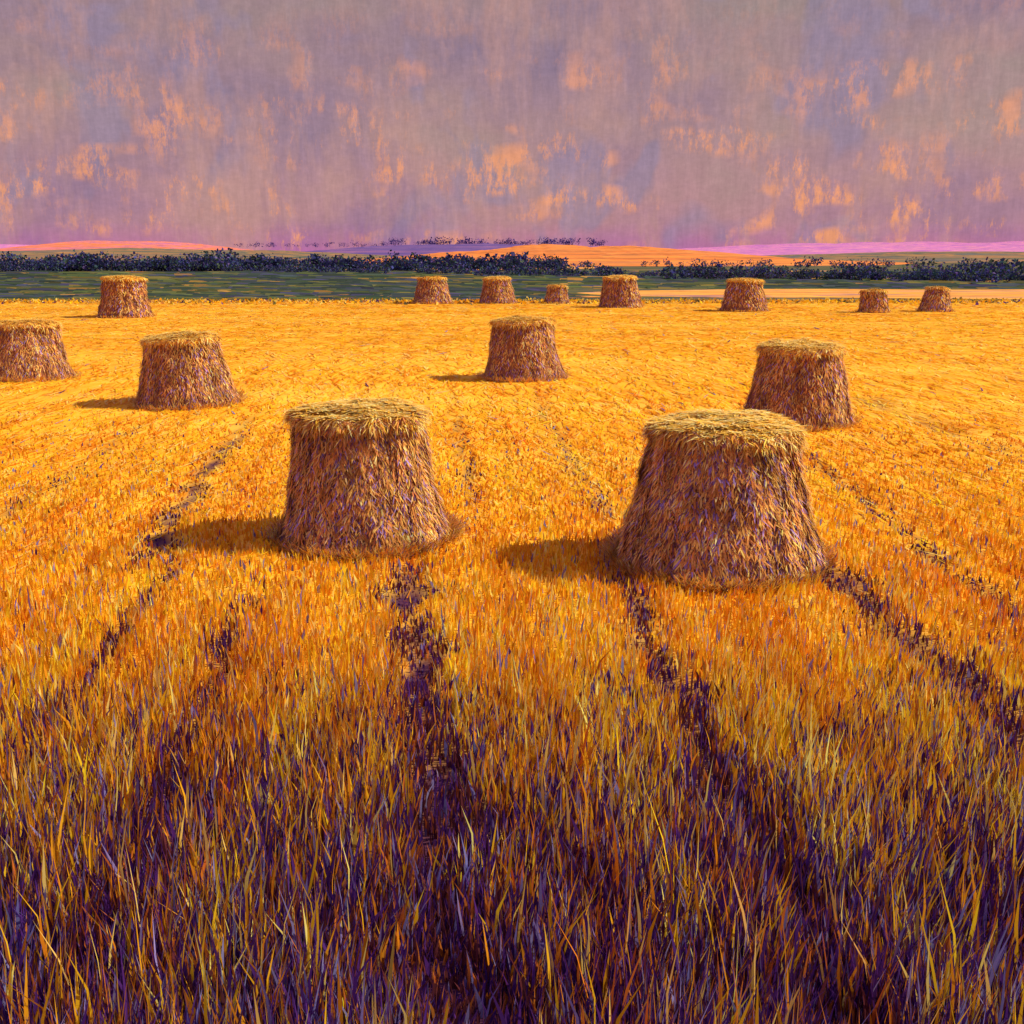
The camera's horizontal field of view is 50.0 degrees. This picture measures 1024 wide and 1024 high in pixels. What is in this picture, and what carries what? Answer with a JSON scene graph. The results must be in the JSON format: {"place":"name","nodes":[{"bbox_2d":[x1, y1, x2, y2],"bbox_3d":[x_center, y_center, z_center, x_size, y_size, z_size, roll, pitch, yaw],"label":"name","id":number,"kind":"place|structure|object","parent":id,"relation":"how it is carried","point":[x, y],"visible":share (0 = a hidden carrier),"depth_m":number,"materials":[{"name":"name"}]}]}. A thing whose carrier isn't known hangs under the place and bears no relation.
{"place":"outdoors","nodes":[
{"label":"outdoors","id":0,"kind":"place"},
{"bbox_2d":[0,244,28,247],"bbox_3d":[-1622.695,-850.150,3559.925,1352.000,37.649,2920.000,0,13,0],"label":"heather hill","id":1,"kind":"structure","parent":0,"point":[8,245],"depth_m":2968.20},
{"bbox_2d":[0,240,248,250],"bbox_3d":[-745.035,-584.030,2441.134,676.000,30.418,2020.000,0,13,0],"label":"orange hill","id":2,"kind":"structure","parent":0,"point":[95,244],"depth_m":1933.37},
{"bbox_2d":[0,248,399,261],"bbox_3d":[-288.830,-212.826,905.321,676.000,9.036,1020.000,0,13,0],"label":"green hill","id":3,"kind":"structure","parent":0,"point":[145,252],"depth_m":711.17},
{"bbox_2d":[303,243,591,255],"bbox_3d":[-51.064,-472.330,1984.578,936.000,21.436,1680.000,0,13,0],"label":"blue hill","id":4,"kind":"structure","parent":0,"point":[403,250],"depth_m":1500.34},
{"bbox_2d":[234,240,384,246],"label":"tree line","id":5,"kind":"object","parent":4,"relation":"on","point":[271,244],"visible":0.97,"depth_m":1728.12,"materials":[{"name":"purple plant"}]},
{"bbox_2d":[382,236,607,245],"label":"tree line","id":6,"kind":"object","parent":4,"relation":"on","point":[562,240],"visible":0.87,"depth_m":1727.03,"materials":[{"name":"purple plant"}]},
{"bbox_2d":[294,266,607,269],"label":"distant stubble field","id":7,"kind":"structure","parent":0,"point":[562,269],"depth_m":307.63,"materials":[{"name":"plant"}]},
{"bbox_2d":[315,294,599,297],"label":"distant stubble field","id":8,"kind":"structure","parent":0,"point":[569,297],"depth_m":95.12,"materials":[{"name":"plant"}]},
{"bbox_2d":[0,262,1019,301],"bbox_3d":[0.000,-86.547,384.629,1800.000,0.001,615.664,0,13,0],"label":"pasture","id":9,"kind":"structure","parent":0,"point":[815,268],"depth_m":236.38,"materials":[{"name":"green plant"}]},
{"bbox_2d":[0,248,569,271],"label":"tree line","id":10,"kind":"object","parent":9,"relation":"on","point":[92,262],"visible":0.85,"depth_m":242.11,"materials":[{"name":"green plant"}]},
{"bbox_2d":[0,300,1023,1023],"bbox_3d":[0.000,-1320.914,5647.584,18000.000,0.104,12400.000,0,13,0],"label":"ground","id":11,"kind":"structure","parent":0,"point":[456,316],"depth_m":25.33,"materials":[{"name":"plant"}]},
{"bbox_2d":[0,318,81,382],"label":"haystack","id":12,"kind":"object","parent":11,"relation":"on","point":[32,349],"visible":1,"depth_m":31.91,"materials":[{"name":"plant"}]},
{"bbox_2d":[94,275,157,317],"bbox_3d":[-22.890,-12.733,64.789,3.681,2.480,3.688,6,14,18],"label":"haystack","id":13,"kind":"object","parent":11,"relation":"on","point":[123,296],"visible":0.98,"depth_m":63.72,"materials":[{"name":"plant"}]},
{"bbox_2d":[125,330,248,411],"bbox_3d":[-8.081,-3.551,27.084,3.160,1.820,3.177,-9,16,-27],"label":"haystack","id":14,"kind":"object","parent":11,"relation":"on","point":[185,370],"visible":1,"depth_m":26.24,"materials":[{"name":"plant"}]},
{"bbox_2d":[260,397,468,561],"bbox_3d":[-1.965,-0.532,14.199,2.853,1.830,2.810,3,13,15],"label":"haystack","id":15,"kind":"object","parent":11,"relation":"on","point":[360,482],"visible":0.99,"depth_m":13.45,"materials":[{"name":"plant"}]},
{"bbox_2d":[411,276,454,303],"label":"haystack","id":16,"kind":"object","parent":11,"relation":"on","point":[432,290],"visible":0.98,"depth_m":81.84,"materials":[{"name":"plant"}]},
{"bbox_2d":[476,276,518,303],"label":"haystack","id":17,"kind":"object","parent":11,"relation":"on","point":[497,289],"visible":0.97,"depth_m":81.91,"materials":[{"name":"plant"}]},
{"bbox_2d":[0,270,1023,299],"bbox_3d":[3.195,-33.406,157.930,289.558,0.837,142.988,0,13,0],"label":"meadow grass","id":18,"kind":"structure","parent":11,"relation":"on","point":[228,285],"depth_m":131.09,"materials":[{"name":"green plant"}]},
{"bbox_2d":[0,296,1023,305],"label":"field edge grass","id":19,"kind":"structure","parent":11,"relation":"on","point":[685,300],"depth_m":84.59,"materials":[{"name":"yellow plant"}]},
{"bbox_2d":[476,314,569,382],"bbox_3d":[0.280,-4.926,32.758,3.113,1.907,3.096,0,13,3],"label":"haystack","id":20,"kind":"object","parent":11,"relation":"on","point":[522,348],"visible":0.98,"depth_m":31.87,"materials":[{"name":"plant"}]},
{"bbox_2d":[543,284,569,303],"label":"haystack","id":21,"kind":"object","parent":11,"relation":"on","point":[556,293],"visible":0.98,"depth_m":82.25,"materials":[{"name":"plant"}]},
{"bbox_2d":[222,262,1017,282],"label":"hedgerow","id":22,"kind":"object","parent":11,"relation":"on","point":[976,276],"visible":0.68,"depth_m":181.91,"materials":[{"name":"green plant"}]},
{"bbox_2d":[594,274,645,307],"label":"haystack","id":23,"kind":"object","parent":11,"relation":"on","point":[619,291],"visible":0.95,"depth_m":75.68,"materials":[{"name":"plant"}]},
{"bbox_2d":[400,256,1002,267],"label":"tree line","id":24,"kind":"object","parent":11,"relation":"on","point":[712,262],"visible":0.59,"depth_m":314.00,"materials":[{"name":"blue plant"}]},
{"bbox_2d":[596,408,845,594],"bbox_3d":[2.483,-0.274,13.083,3.064,1.833,3.057,8,16,30],"label":"haystack","id":25,"kind":"object","parent":11,"relation":"on","point":[721,498],"visible":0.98,"depth_m":12.27,"materials":[{"name":"plant"}]},
{"bbox_2d":[717,277,770,311],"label":"haystack","id":26,"kind":"object","parent":11,"relation":"on","point":[744,295],"visible":1,"depth_m":70.78,"materials":[{"name":"plant"}]},
{"bbox_2d":[738,337,862,431],"bbox_3d":[6.305,-2.851,24.059,2.979,1.839,3.009,-13,19,-42],"label":"haystack","id":27,"kind":"object","parent":11,"relation":"on","point":[802,381],"visible":0.93,"depth_m":23.23,"materials":[{"name":"plant"}]},
{"bbox_2d":[656,256,1023,281],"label":"tree line","id":28,"kind":"object","parent":11,"relation":"on","point":[849,270],"visible":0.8,"depth_m":156.28,"materials":[{"name":"green plant"}]},
{"bbox_2d":[855,288,890,312],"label":"haystack","id":29,"kind":"object","parent":11,"relation":"on","point":[875,300],"visible":0.98,"depth_m":69.40,"materials":[{"name":"plant"}]},
{"bbox_2d":[915,286,955,311],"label":"haystack","id":30,"kind":"object","parent":11,"relation":"on","point":[935,299],"visible":0.98,"depth_m":70.52,"materials":[{"name":"plant"}]},
{"bbox_2d":[0,0,1023,251],"label":"sky","id":31,"kind":"structure","parent":0,"point":[672,124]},
{"bbox_2d":[361,244,910,265],"bbox_3d":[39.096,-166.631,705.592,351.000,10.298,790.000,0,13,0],"label":"orange hill","id":32,"kind":"structure","parent":0,"point":[619,255],"depth_m":479.39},
{"bbox_2d":[581,289,1023,298],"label":"distant stubble field","id":33,"kind":"structure","parent":0,"point":[906,293],"depth_m":102.72,"materials":[{"name":"plant"}]},
{"bbox_2d":[682,241,1023,255],"bbox_3d":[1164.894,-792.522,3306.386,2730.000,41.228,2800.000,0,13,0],"label":"heather hill","id":34,"kind":"structure","parent":0,"point":[830,248],"depth_m":2501.12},
{"bbox_2d":[765,251,1023,262],"bbox_3d":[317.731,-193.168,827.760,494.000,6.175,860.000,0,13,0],"label":"green hill","id":35,"kind":"structure","parent":0,"point":[950,257],"depth_m":640.57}
]}

